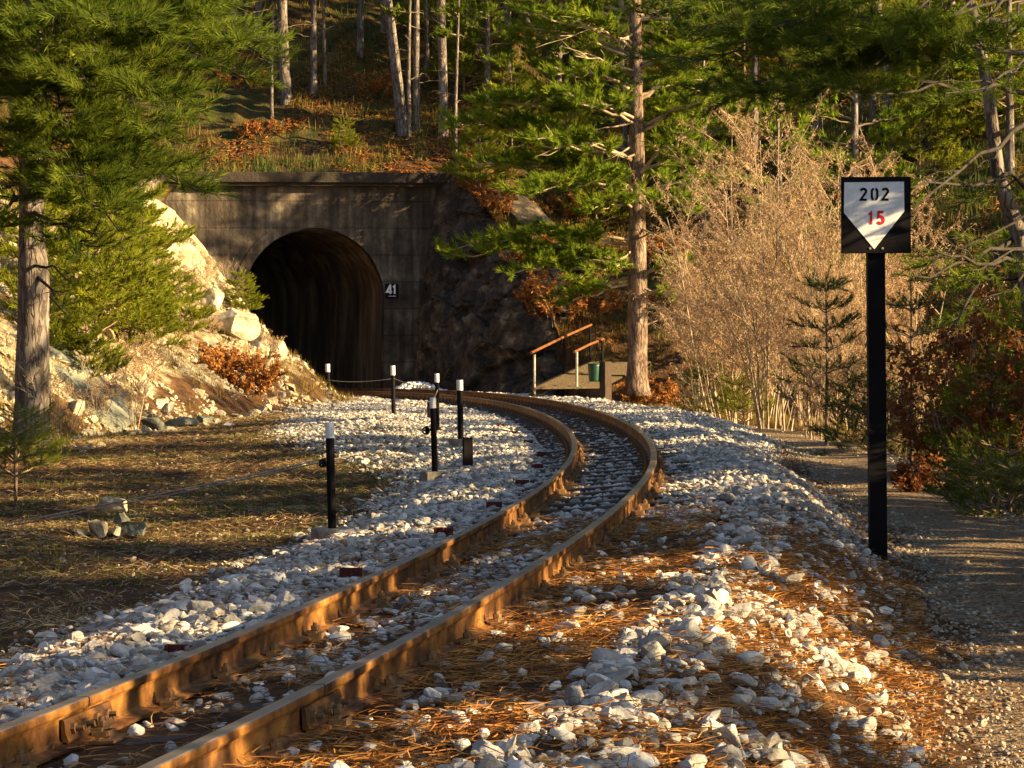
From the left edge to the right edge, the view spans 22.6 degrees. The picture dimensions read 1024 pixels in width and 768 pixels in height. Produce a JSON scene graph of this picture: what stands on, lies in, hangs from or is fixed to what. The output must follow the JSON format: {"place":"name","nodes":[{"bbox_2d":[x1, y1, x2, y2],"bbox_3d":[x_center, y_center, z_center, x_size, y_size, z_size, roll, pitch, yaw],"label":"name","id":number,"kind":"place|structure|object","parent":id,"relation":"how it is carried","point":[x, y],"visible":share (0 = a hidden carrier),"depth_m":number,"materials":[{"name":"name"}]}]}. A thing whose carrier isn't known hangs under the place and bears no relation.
{"place":"outdoors","nodes":[
{"label":"outdoors","id":0,"kind":"place"},
{"bbox_2d":[0,412,418,648],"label":"grass","id":1,"kind":"structure","parent":0,"point":[186,503],"depth_m":25.37,"materials":[{"name":"brown plant"}]},
{"bbox_2d":[0,0,1023,767],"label":"ground","id":2,"kind":"structure","parent":0,"point":[234,108],"depth_m":51.95,"materials":[{"name":"brown soil"}]},
{"bbox_2d":[0,390,83,512],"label":"young pine","id":3,"kind":"object","parent":2,"relation":"on","point":[9,439],"visible":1,"depth_m":24.98,"materials":[{"name":"green plant"}]},
{"bbox_2d":[0,264,100,351],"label":"young pine","id":4,"kind":"object","parent":2,"relation":"on","point":[54,320],"visible":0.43,"depth_m":43.76,"materials":[{"name":"green plant"}]},
{"bbox_2d":[0,167,111,317],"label":"young pine","id":5,"kind":"object","parent":2,"relation":"on","point":[7,249],"visible":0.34,"depth_m":45.84,"materials":[{"name":"green plant"}]},
{"bbox_2d":[12,358,100,449],"bbox_3d":[-6.364,0.307,35.877,1.218,1.449,1.051,0,1,0],"label":"sapling","id":6,"kind":"object","parent":2,"relation":"on","point":[50,389],"visible":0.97,"depth_m":35.94,"materials":[{"name":"brown plant"}]},
{"bbox_2d":[49,341,135,431],"bbox_3d":[-7.659,-0.075,42.015,3.048,1.978,5.918,-1,1,-12],"label":"rock slab","id":7,"kind":"object","parent":2,"relation":"on","point":[116,416],"visible":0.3,"depth_m":42.55,"materials":[{"name":"beige stone"}]},
{"bbox_2d":[53,298,132,378],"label":"young pine","id":8,"kind":"object","parent":7,"relation":"on","point":[107,363],"visible":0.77,"depth_m":43.79,"materials":[{"name":"green plant"}]},
{"bbox_2d":[61,366,135,414],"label":"dry bush","id":9,"kind":"object","parent":2,"relation":"on","point":[102,398],"visible":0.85,"depth_m":41.90,"materials":[{"name":"brown plant"}]},
{"bbox_2d":[45,182,165,339],"bbox_3d":[-7.670,-2.263,47.024,2.960,3.751,3.087,0,1,0],"label":"young pine","id":10,"kind":"object","parent":2,"relation":"on","point":[139,308],"visible":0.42,"depth_m":46.57,"materials":[{"name":"green plant"}]},
{"bbox_2d":[100,330,168,387],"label":"dry bush","id":11,"kind":"object","parent":2,"relation":"on","point":[144,358],"visible":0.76,"depth_m":46.04,"materials":[{"name":"beige plant"}]},
{"bbox_2d":[116,366,154,430],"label":"sapling","id":12,"kind":"object","parent":2,"relation":"on","point":[141,402],"visible":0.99,"depth_m":41.95,"materials":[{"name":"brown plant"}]},
{"bbox_2d":[89,208,182,344],"bbox_3d":[-7.316,-2.003,48.986,2.108,2.926,2.439,-1,1,-35],"label":"young pine","id":13,"kind":"object","parent":2,"relation":"on","point":[156,284],"visible":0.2,"depth_m":48.69,"materials":[{"name":"green plant"}]},
{"bbox_2d":[74,116,198,261],"bbox_3d":[-8.531,-4.117,55.981,3.396,4.126,3.256,-1,1,-28],"label":"young pine","id":14,"kind":"object","parent":2,"relation":"on","point":[182,231],"visible":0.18,"depth_m":55.89,"materials":[{"name":"green plant"}]},
{"bbox_2d":[104,204,194,306],"bbox_3d":[-7.487,-2.390,51.915,2.072,2.626,2.161,0,1,31],"label":"young pine","id":15,"kind":"object","parent":2,"relation":"on","point":[164,240],"visible":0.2,"depth_m":51.86,"materials":[{"name":"green plant"}]},
{"bbox_2d":[109,265,193,352],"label":"young pine","id":16,"kind":"object","parent":2,"relation":"on","point":[159,323],"visible":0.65,"depth_m":48.82,"materials":[{"name":"green plant"}]},
{"bbox_2d":[0,0,303,448],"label":"pine tree","id":17,"kind":"object","parent":2,"relation":"on","point":[103,77],"visible":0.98,"depth_m":33.07,"materials":[{"name":"green plant"}]},
{"bbox_2d":[0,186,361,452],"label":"grass","id":18,"kind":"structure","parent":2,"relation":"on","point":[303,372],"depth_m":50.24,"materials":[{"name":"beige plant"}]},
{"bbox_2d":[121,187,249,312],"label":"rock crag","id":19,"kind":"structure","parent":2,"relation":"on","point":[186,252],"depth_m":63.51,"materials":[{"name":"beige stone"}]},
{"bbox_2d":[155,265,215,334],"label":"young pine","id":20,"kind":"object","parent":2,"relation":"on","point":[199,313],"visible":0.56,"depth_m":52.87,"materials":[{"name":"green plant"}]},
{"bbox_2d":[0,186,390,452],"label":"scree","id":21,"kind":"structure","parent":2,"relation":"on","point":[160,403],"depth_m":47.60,"materials":[{"name":"beige stone"}]},
{"bbox_2d":[182,344,226,374],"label":"beech bush","id":22,"kind":"object","parent":2,"relation":"on","point":[212,362],"visible":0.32,"depth_m":51.52,"materials":[{"name":"orange plant"}]},
{"bbox_2d":[0,405,444,668],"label":"fallen needles","id":23,"kind":"object","parent":2,"relation":"on","point":[280,414],"visible":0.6,"depth_m":25.94,"materials":[{"name":"brown plant"}]},
{"bbox_2d":[204,309,260,340],"bbox_3d":[-6.183,-1.290,56.035,1.365,0.700,1.092,0,1,0],"label":"rock","id":24,"kind":"object","parent":2,"relation":"on","point":[239,324],"visible":0.76,"depth_m":55.77,"materials":[{"name":"beige stone"}]},
{"bbox_2d":[197,338,288,395],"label":"beech bush","id":25,"kind":"object","parent":2,"relation":"on","point":[248,366],"visible":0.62,"depth_m":52.38,"materials":[{"name":"orange plant"}]},
{"bbox_2d":[223,267,268,311],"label":"young pine","id":26,"kind":"object","parent":2,"relation":"on","point":[249,298],"visible":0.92,"depth_m":60.87,"materials":[{"name":"green plant"}]},
{"bbox_2d":[230,116,291,137],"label":"bracken bush","id":27,"kind":"object","parent":2,"relation":"on","point":[252,126],"visible":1,"depth_m":83.25,"materials":[{"name":"brown plant"}]},
{"bbox_2d":[277,0,316,104],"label":"pine tree","id":28,"kind":"object","parent":2,"relation":"on","point":[286,93],"visible":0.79,"depth_m":85.26,"materials":[{"name":"grey plant"}]},
{"bbox_2d":[160,171,459,388],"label":"tunnel portal","id":29,"kind":"object","parent":2,"relation":"on","point":[324,258],"visible":0.41,"depth_m":80.45,"materials":[{"name":"concrete"}]},
{"bbox_2d":[300,0,320,93],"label":"pine tree","id":30,"kind":"object","parent":2,"relation":"on","point":[313,55],"visible":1,"depth_m":85.97,"materials":[{"name":"grey plant"}]},
{"bbox_2d":[311,422,346,539],"bbox_3d":[-1.438,0.852,20.462,0.300,1.094,0.260,-1,1,-17],"label":"marker post","id":31,"kind":"object","parent":2,"relation":"on","point":[328,463],"visible":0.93,"depth_m":20.39,"materials":[{"name":"black metal"}]},
{"bbox_2d":[0,459,320,524],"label":"signal wire","id":32,"kind":"object","parent":31,"relation":"attached to","point":[163,492],"visible":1,"depth_m":21.18,"materials":[{"name":"grey metal"}]},
{"bbox_2d":[1,461,321,527],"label":"signal wire","id":33,"kind":"object","parent":31,"relation":"attached to","point":[163,495],"visible":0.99,"depth_m":21.19,"materials":[{"name":"grey metal"}]},
{"bbox_2d":[326,116,359,149],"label":"young pine","id":34,"kind":"object","parent":2,"relation":"on","point":[344,138],"visible":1,"depth_m":82.01,"materials":[{"name":"green plant"}]},
{"bbox_2d":[0,388,693,767],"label":"railway track","id":35,"kind":"structure","parent":2,"relation":"on","point":[326,702],"depth_m":10.40,"materials":[{"name":"metal"}]},
{"bbox_2d":[352,0,363,57],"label":"pine tree","id":36,"kind":"object","parent":2,"relation":"on","point":[360,31],"visible":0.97,"depth_m":88.47,"materials":[{"name":"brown plant"}]},
{"bbox_2d":[354,70,392,98],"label":"bracken bush","id":37,"kind":"object","parent":2,"relation":"on","point":[386,82],"visible":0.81,"depth_m":85.52,"materials":[{"name":"brown plant"}]},
{"bbox_2d":[375,0,406,136],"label":"pine tree","id":38,"kind":"object","parent":2,"relation":"on","point":[399,103],"visible":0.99,"depth_m":83.09,"materials":[{"name":"grey plant"}]},
{"bbox_2d":[380,0,430,138],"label":"pine tree","id":39,"kind":"object","parent":2,"relation":"on","point":[397,10],"visible":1,"depth_m":82.87,"materials":[{"name":"grey plant"}]},
{"bbox_2d":[402,0,427,131],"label":"pine tree","id":40,"kind":"object","parent":2,"relation":"on","point":[416,73],"visible":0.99,"depth_m":83.24,"materials":[{"name":"grey plant"}]},
{"bbox_2d":[395,0,469,43],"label":"young pine","id":41,"kind":"object","parent":2,"relation":"on","point":[404,17],"visible":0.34,"depth_m":88.74,"materials":[{"name":"green plant"}]},
{"bbox_2d":[420,397,449,481],"bbox_3d":[-0.825,0.656,27.057,0.277,1.029,0.260,-1,1,-17],"label":"marker post","id":42,"kind":"object","parent":2,"relation":"on","point":[433,474],"visible":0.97,"depth_m":26.99,"materials":[{"name":"black metal"}]},
{"bbox_2d":[416,0,455,138],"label":"pine tree","id":43,"kind":"object","parent":2,"relation":"on","point":[442,65],"visible":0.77,"depth_m":83.03,"materials":[{"name":"grey plant"}]},
{"bbox_2d":[431,0,470,163],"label":"pine tree","id":44,"kind":"object","parent":2,"relation":"on","point":[459,8],"visible":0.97,"depth_m":81.33,"materials":[{"name":"grey plant"}]},
{"bbox_2d":[449,380,463,446],"bbox_3d":[-0.662,0.451,33.056,0.260,1.009,0.260,-1,1,-17],"label":"marker post","id":45,"kind":"object","parent":2,"relation":"on","point":[454,442],"visible":0.69,"depth_m":32.98,"materials":[{"name":"black metal"}]},
{"bbox_2d":[420,1,508,95],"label":"young pine","id":46,"kind":"object","parent":2,"relation":"on","point":[463,66],"visible":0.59,"depth_m":84.95,"materials":[{"name":"green plant"}]},
{"bbox_2d":[0,511,935,767],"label":"ballast stones","id":47,"kind":"object","parent":2,"relation":"on","point":[147,643],"visible":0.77,"depth_m":10.75,"materials":[{"name":"gravel"}]},
{"bbox_2d":[430,105,517,188],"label":"young pine","id":48,"kind":"object","parent":2,"relation":"on","point":[462,171],"visible":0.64,"depth_m":78.73,"materials":[{"name":"green plant"}]},
{"bbox_2d":[433,0,541,111],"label":"pine tree","id":49,"kind":"object","parent":2,"relation":"on","point":[487,10],"visible":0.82,"depth_m":84.24,"materials":[{"name":"green plant"}]},
{"bbox_2d":[468,182,519,215],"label":"bracken bush","id":50,"kind":"object","parent":2,"relation":"on","point":[485,195],"visible":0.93,"depth_m":78.24,"materials":[{"name":"orange plant"}]},
{"bbox_2d":[413,176,588,395],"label":"rock cliff","id":51,"kind":"structure","parent":2,"relation":"on","point":[481,328],"depth_m":77.29,"materials":[{"name":"grey stone"}]},
{"bbox_2d":[465,50,548,148],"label":"young pine","id":52,"kind":"object","parent":2,"relation":"on","point":[522,79],"visible":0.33,"depth_m":82.02,"materials":[{"name":"green plant"}]},
{"bbox_2d":[0,0,1023,387],"bbox_3d":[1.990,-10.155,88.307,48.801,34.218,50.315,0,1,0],"label":"grass","id":53,"kind":"structure","parent":2,"relation":"on","point":[470,86],"depth_m":83.18,"materials":[{"name":"green plant"}]},
{"bbox_2d":[0,433,1023,767],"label":"fallen needles","id":54,"kind":"object","parent":2,"relation":"on","point":[488,667],"visible":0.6,"depth_m":10.43,"materials":[{"name":"brown plant"}]},
{"bbox_2d":[504,0,595,115],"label":"pine tree","id":55,"kind":"object","parent":2,"relation":"on","point":[556,45],"visible":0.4,"depth_m":85.93,"materials":[{"name":"green plant"}]},
{"bbox_2d":[512,268,592,327],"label":"beech bush","id":56,"kind":"object","parent":2,"relation":"on","point":[524,292],"visible":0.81,"depth_m":74.58,"materials":[{"name":"brown plant"}]},
{"bbox_2d":[194,390,918,587],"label":"ballast stones","id":57,"kind":"object","parent":2,"relation":"on","point":[428,503],"visible":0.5,"depth_m":26.01,"materials":[{"name":"gravel"}]},
{"bbox_2d":[535,192,587,221],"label":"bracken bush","id":58,"kind":"object","parent":2,"relation":"on","point":[552,201],"visible":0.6,"depth_m":81.03,"materials":[{"name":"brown plant"}]},
{"bbox_2d":[530,79,604,173],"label":"young pine","id":59,"kind":"object","parent":2,"relation":"on","point":[581,118],"visible":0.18,"depth_m":82.49,"materials":[{"name":"green plant"}]},
{"bbox_2d":[530,324,650,396],"bbox_3d":[2.128,-0.687,66.670,1.697,1.797,10.576,0,1,10],"label":"footbridge","id":60,"kind":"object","parent":2,"relation":"on","point":[576,378],"visible":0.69,"depth_m":64.55,"materials":[{"name":"brown wood"}]},
{"bbox_2d":[557,148,628,225],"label":"young pine","id":61,"kind":"object","parent":2,"relation":"on","point":[613,212],"visible":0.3,"depth_m":80.54,"materials":[{"name":"green plant"}]},
{"bbox_2d":[432,0,767,395],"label":"pine tree","id":62,"kind":"object","parent":2,"relation":"on","point":[561,140],"visible":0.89,"depth_m":65.15,"materials":[{"name":"green plant"}]},
{"bbox_2d":[575,276,627,314],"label":"beech bush","id":63,"kind":"object","parent":2,"relation":"on","point":[609,306],"visible":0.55,"depth_m":75.58,"materials":[{"name":"brown plant"}]},
{"bbox_2d":[599,362,611,400],"bbox_3d":[2.120,0.048,58.014,0.170,1.110,0.240,1,2,40],"label":"bin post","id":64,"kind":"object","parent":2,"relation":"on","point":[605,383],"visible":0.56,"depth_m":57.93,"materials":[{"name":"brown wood"}]},
{"bbox_2d":[574,0,668,169],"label":"pine tree","id":65,"kind":"object","parent":2,"relation":"on","point":[616,58],"visible":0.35,"depth_m":83.88,"materials":[{"name":"green plant"}]},
{"bbox_2d":[619,232,695,269],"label":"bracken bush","id":66,"kind":"object","parent":2,"relation":"on","point":[658,242],"visible":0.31,"depth_m":78.32,"materials":[{"name":"brown plant"}]},
{"bbox_2d":[615,370,711,407],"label":"beech bush","id":67,"kind":"object","parent":2,"relation":"on","point":[657,386],"visible":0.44,"depth_m":69.65,"materials":[{"name":"brown plant"}]},
{"bbox_2d":[619,86,729,194],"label":"young pine","id":68,"kind":"object","parent":2,"relation":"on","point":[648,117],"visible":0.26,"depth_m":82.18,"materials":[{"name":"green plant"}]},
{"bbox_2d":[625,0,734,73],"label":"pine tree","id":69,"kind":"object","parent":2,"relation":"on","point":[658,38],"visible":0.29,"depth_m":87.67,"materials":[{"name":"green plant"}]},
{"bbox_2d":[645,9,748,141],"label":"young pine","id":70,"kind":"object","parent":2,"relation":"on","point":[714,63],"visible":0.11,"depth_m":85.36,"materials":[{"name":"green plant"}]},
{"bbox_2d":[638,234,762,412],"bbox_3d":[4.672,-1.338,60.110,3.410,4.338,2.667,-1,1,-19],"label":"bare shrub","id":71,"kind":"object","parent":2,"relation":"on","point":[666,324],"visible":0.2,"depth_m":59.85,"materials":[{"name":"beige plant"}]},
{"bbox_2d":[626,161,780,424],"bbox_3d":[4.062,-1.758,51.195,3.568,5.382,3.976,-1,1,-13],"label":"bare shrub","id":72,"kind":"object","parent":2,"relation":"on","point":[696,337],"visible":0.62,"depth_m":51.12,"materials":[{"name":"beige plant"}]},
{"bbox_2d":[654,2,759,238],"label":"pine tree","id":73,"kind":"object","parent":2,"relation":"on","point":[723,128],"visible":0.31,"depth_m":80.13,"materials":[{"name":"green plant"}]},
{"bbox_2d":[667,357,748,412],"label":"young pine","id":74,"kind":"object","parent":2,"relation":"on","point":[695,376],"visible":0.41,"depth_m":51.89,"materials":[{"name":"green plant"}]},
{"bbox_2d":[698,367,780,425],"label":"young pine","id":75,"kind":"object","parent":2,"relation":"on","point":[736,406],"visible":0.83,"depth_m":49.94,"materials":[{"name":"green plant"}]},
{"bbox_2d":[675,190,857,419],"bbox_3d":[5.552,-1.613,55.219,4.185,5.665,3.756,0,1,5],"label":"bare shrub","id":76,"kind":"object","parent":2,"relation":"on","point":[772,392],"visible":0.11,"depth_m":55.19,"materials":[{"name":"beige plant"}]},
{"bbox_2d":[623,74,933,430],"bbox_3d":[4.808,-2.271,47.081,5.018,6.990,5.181,-1,1,-34],"label":"bare shrub","id":77,"kind":"object","parent":2,"relation":"on","point":[757,331],"visible":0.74,"depth_m":46.91,"materials":[{"name":"beige plant"}]},
{"bbox_2d":[738,1,831,97],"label":"young pine","id":78,"kind":"object","parent":2,"relation":"on","point":[764,66],"visible":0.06,"depth_m":86.74,"materials":[{"name":"green plant"}]},
{"bbox_2d":[705,74,865,417],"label":"pine tree","id":79,"kind":"object","parent":2,"relation":"on","point":[803,124],"visible":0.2,"depth_m":71.33,"materials":[{"name":"green plant"}]},
{"bbox_2d":[669,127,917,425],"bbox_3d":[5.444,-1.830,49.096,4.673,6.305,4.526,0,1,-7],"label":"bare shrub","id":80,"kind":"object","parent":2,"relation":"on","point":[774,364],"visible":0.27,"depth_m":48.61,"materials":[{"name":"beige plant"}]},
{"bbox_2d":[757,263,866,439],"bbox_3d":[5.046,-0.362,41.840,2.000,3.253,2.557,0,1,17],"label":"bare shrub","id":81,"kind":"object","parent":2,"relation":"on","point":[815,355],"visible":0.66,"depth_m":41.84,"materials":[{"name":"beige plant"}]},
{"bbox_2d":[771,263,866,445],"bbox_3d":[4.796,-0.282,38.969,1.798,3.211,1.665,0,1,0],"label":"young pine","id":82,"kind":"object","parent":2,"relation":"on","point":[825,287],"visible":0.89,"depth_m":38.93,"materials":[{"name":"green plant"}]},
{"bbox_2d":[617,0,1023,336],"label":"pine tree","id":83,"kind":"object","parent":2,"relation":"on","point":[900,39],"visible":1,"depth_m":26.59,"materials":[{"name":"green plant"}]},
{"bbox_2d":[620,400,1023,511],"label":"grass","id":84,"kind":"structure","parent":2,"relation":"on","point":[771,420],"depth_m":48.62,"materials":[{"name":"brown plant"}]},
{"bbox_2d":[699,121,985,433],"bbox_3d":[5.962,-1.617,45.861,4.428,6.168,4.571,-1,2,-43],"label":"bare shrub","id":85,"kind":"object","parent":2,"relation":"on","point":[873,170],"visible":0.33,"depth_m":45.82,"materials":[{"name":"beige plant"}]},
{"bbox_2d":[767,0,929,324],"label":"pine tree","id":86,"kind":"object","parent":2,"relation":"on","point":[884,133],"visible":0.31,"depth_m":74.34,"materials":[{"name":"green plant"}]},
{"bbox_2d":[793,370,942,455],"bbox_3d":[5.109,0.618,37.009,2.255,1.945,2.414,0,1,0],"label":"young pine","id":87,"kind":"object","parent":2,"relation":"on","point":[831,437],"visible":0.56,"depth_m":36.90,"materials":[{"name":"green plant"}]},
{"bbox_2d":[841,177,910,559],"bbox_3d":[2.636,-0.048,18.581,0.500,2.899,0.158,0,1,0],"label":"kilometre post","id":88,"kind":"object","parent":2,"relation":"on","point":[875,219],"visible":0.99,"depth_m":18.54,"materials":[{"name":"black metal"}]},
{"bbox_2d":[769,197,1007,432],"bbox_3d":[6.720,-0.901,44.651,3.193,4.815,3.558,1,2,41],"label":"bare shrub","id":89,"kind":"object","parent":2,"relation":"on","point":[894,317],"visible":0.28,"depth_m":44.33,"materials":[{"name":"beige plant"}]},
{"bbox_2d":[838,269,960,465],"bbox_3d":[5.162,-0.076,33.018,1.753,3.030,1.607,-1,1,-19],"label":"young pine","id":90,"kind":"object","parent":2,"relation":"on","point":[918,304],"visible":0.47,"depth_m":32.94,"materials":[{"name":"green plant"}]},
{"bbox_2d":[863,60,982,190],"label":"young pine","id":91,"kind":"object","parent":2,"relation":"on","point":[954,160],"visible":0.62,"depth_m":79.03,"materials":[{"name":"green plant"}]},
{"bbox_2d":[887,449,978,491],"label":"beech bush","id":92,"kind":"object","parent":2,"relation":"on","point":[908,479],"visible":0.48,"depth_m":27.86,"materials":[{"name":"brown plant"}]},
{"bbox_2d":[891,0,979,147],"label":"pine tree","id":93,"kind":"object","parent":2,"relation":"on","point":[958,4],"visible":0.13,"depth_m":80.58,"materials":[{"name":"green plant"}]},
{"bbox_2d":[862,265,1023,475],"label":"beech bush","id":94,"kind":"object","parent":2,"relation":"on","point":[918,443],"visible":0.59,"depth_m":30.89,"materials":[{"name":"brown plant"}]},
{"bbox_2d":[886,48,1002,153],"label":"young pine","id":95,"kind":"object","parent":2,"relation":"on","point":[962,124],"visible":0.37,"depth_m":79.88,"materials":[{"name":"green plant"}]},
{"bbox_2d":[911,338,1023,473],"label":"young pine","id":96,"kind":"object","parent":2,"relation":"on","point":[965,404],"visible":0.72,"depth_m":29.94,"materials":[{"name":"green plant"}]},
{"bbox_2d":[919,446,1023,505],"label":"young pine","id":97,"kind":"object","parent":2,"relation":"on","point":[948,466],"visible":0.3,"depth_m":25.94,"materials":[{"name":"green plant"}]},
{"bbox_2d":[922,419,1023,517],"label":"young pine","id":98,"kind":"object","parent":2,"relation":"on","point":[1010,477],"visible":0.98,"depth_m":24.47,"materials":[{"name":"green plant"}]},
{"bbox_2d":[922,0,1023,117],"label":"young pine","id":99,"kind":"object","parent":2,"relation":"on","point":[987,9],"visible":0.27,"depth_m":79.82,"materials":[{"name":"green plant"}]},
{"bbox_2d":[940,319,1023,474],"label":"beech bush","id":100,"kind":"object","parent":2,"relation":"on","point":[1008,363],"visible":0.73,"depth_m":29.84,"materials":[{"name":"brown plant"}]},
{"bbox_2d":[941,0,1023,171],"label":"pine tree","id":101,"kind":"object","parent":2,"relation":"on","point":[1009,107],"visible":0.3,"depth_m":78.71,"materials":[{"name":"green plant"}]},
{"bbox_2d":[972,225,1023,368],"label":"pine tree","id":102,"kind":"object","parent":2,"relation":"on","point":[1004,235],"visible":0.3,"depth_m":38.86,"materials":[{"name":"green plant"}]},
{"bbox_2d":[745,425,1023,767],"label":"path","id":103,"kind":"structure","parent":0,"point":[983,562],"depth_m":19.14,"materials":[{"name":"grey gravel"}]},
{"bbox_2d":[0,395,1023,767],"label":"pebbles","id":104,"kind":"object","parent":103,"relation":"on","point":[944,677],"visible":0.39,"depth_m":16.02,"materials":[{"name":"grey gravel"}]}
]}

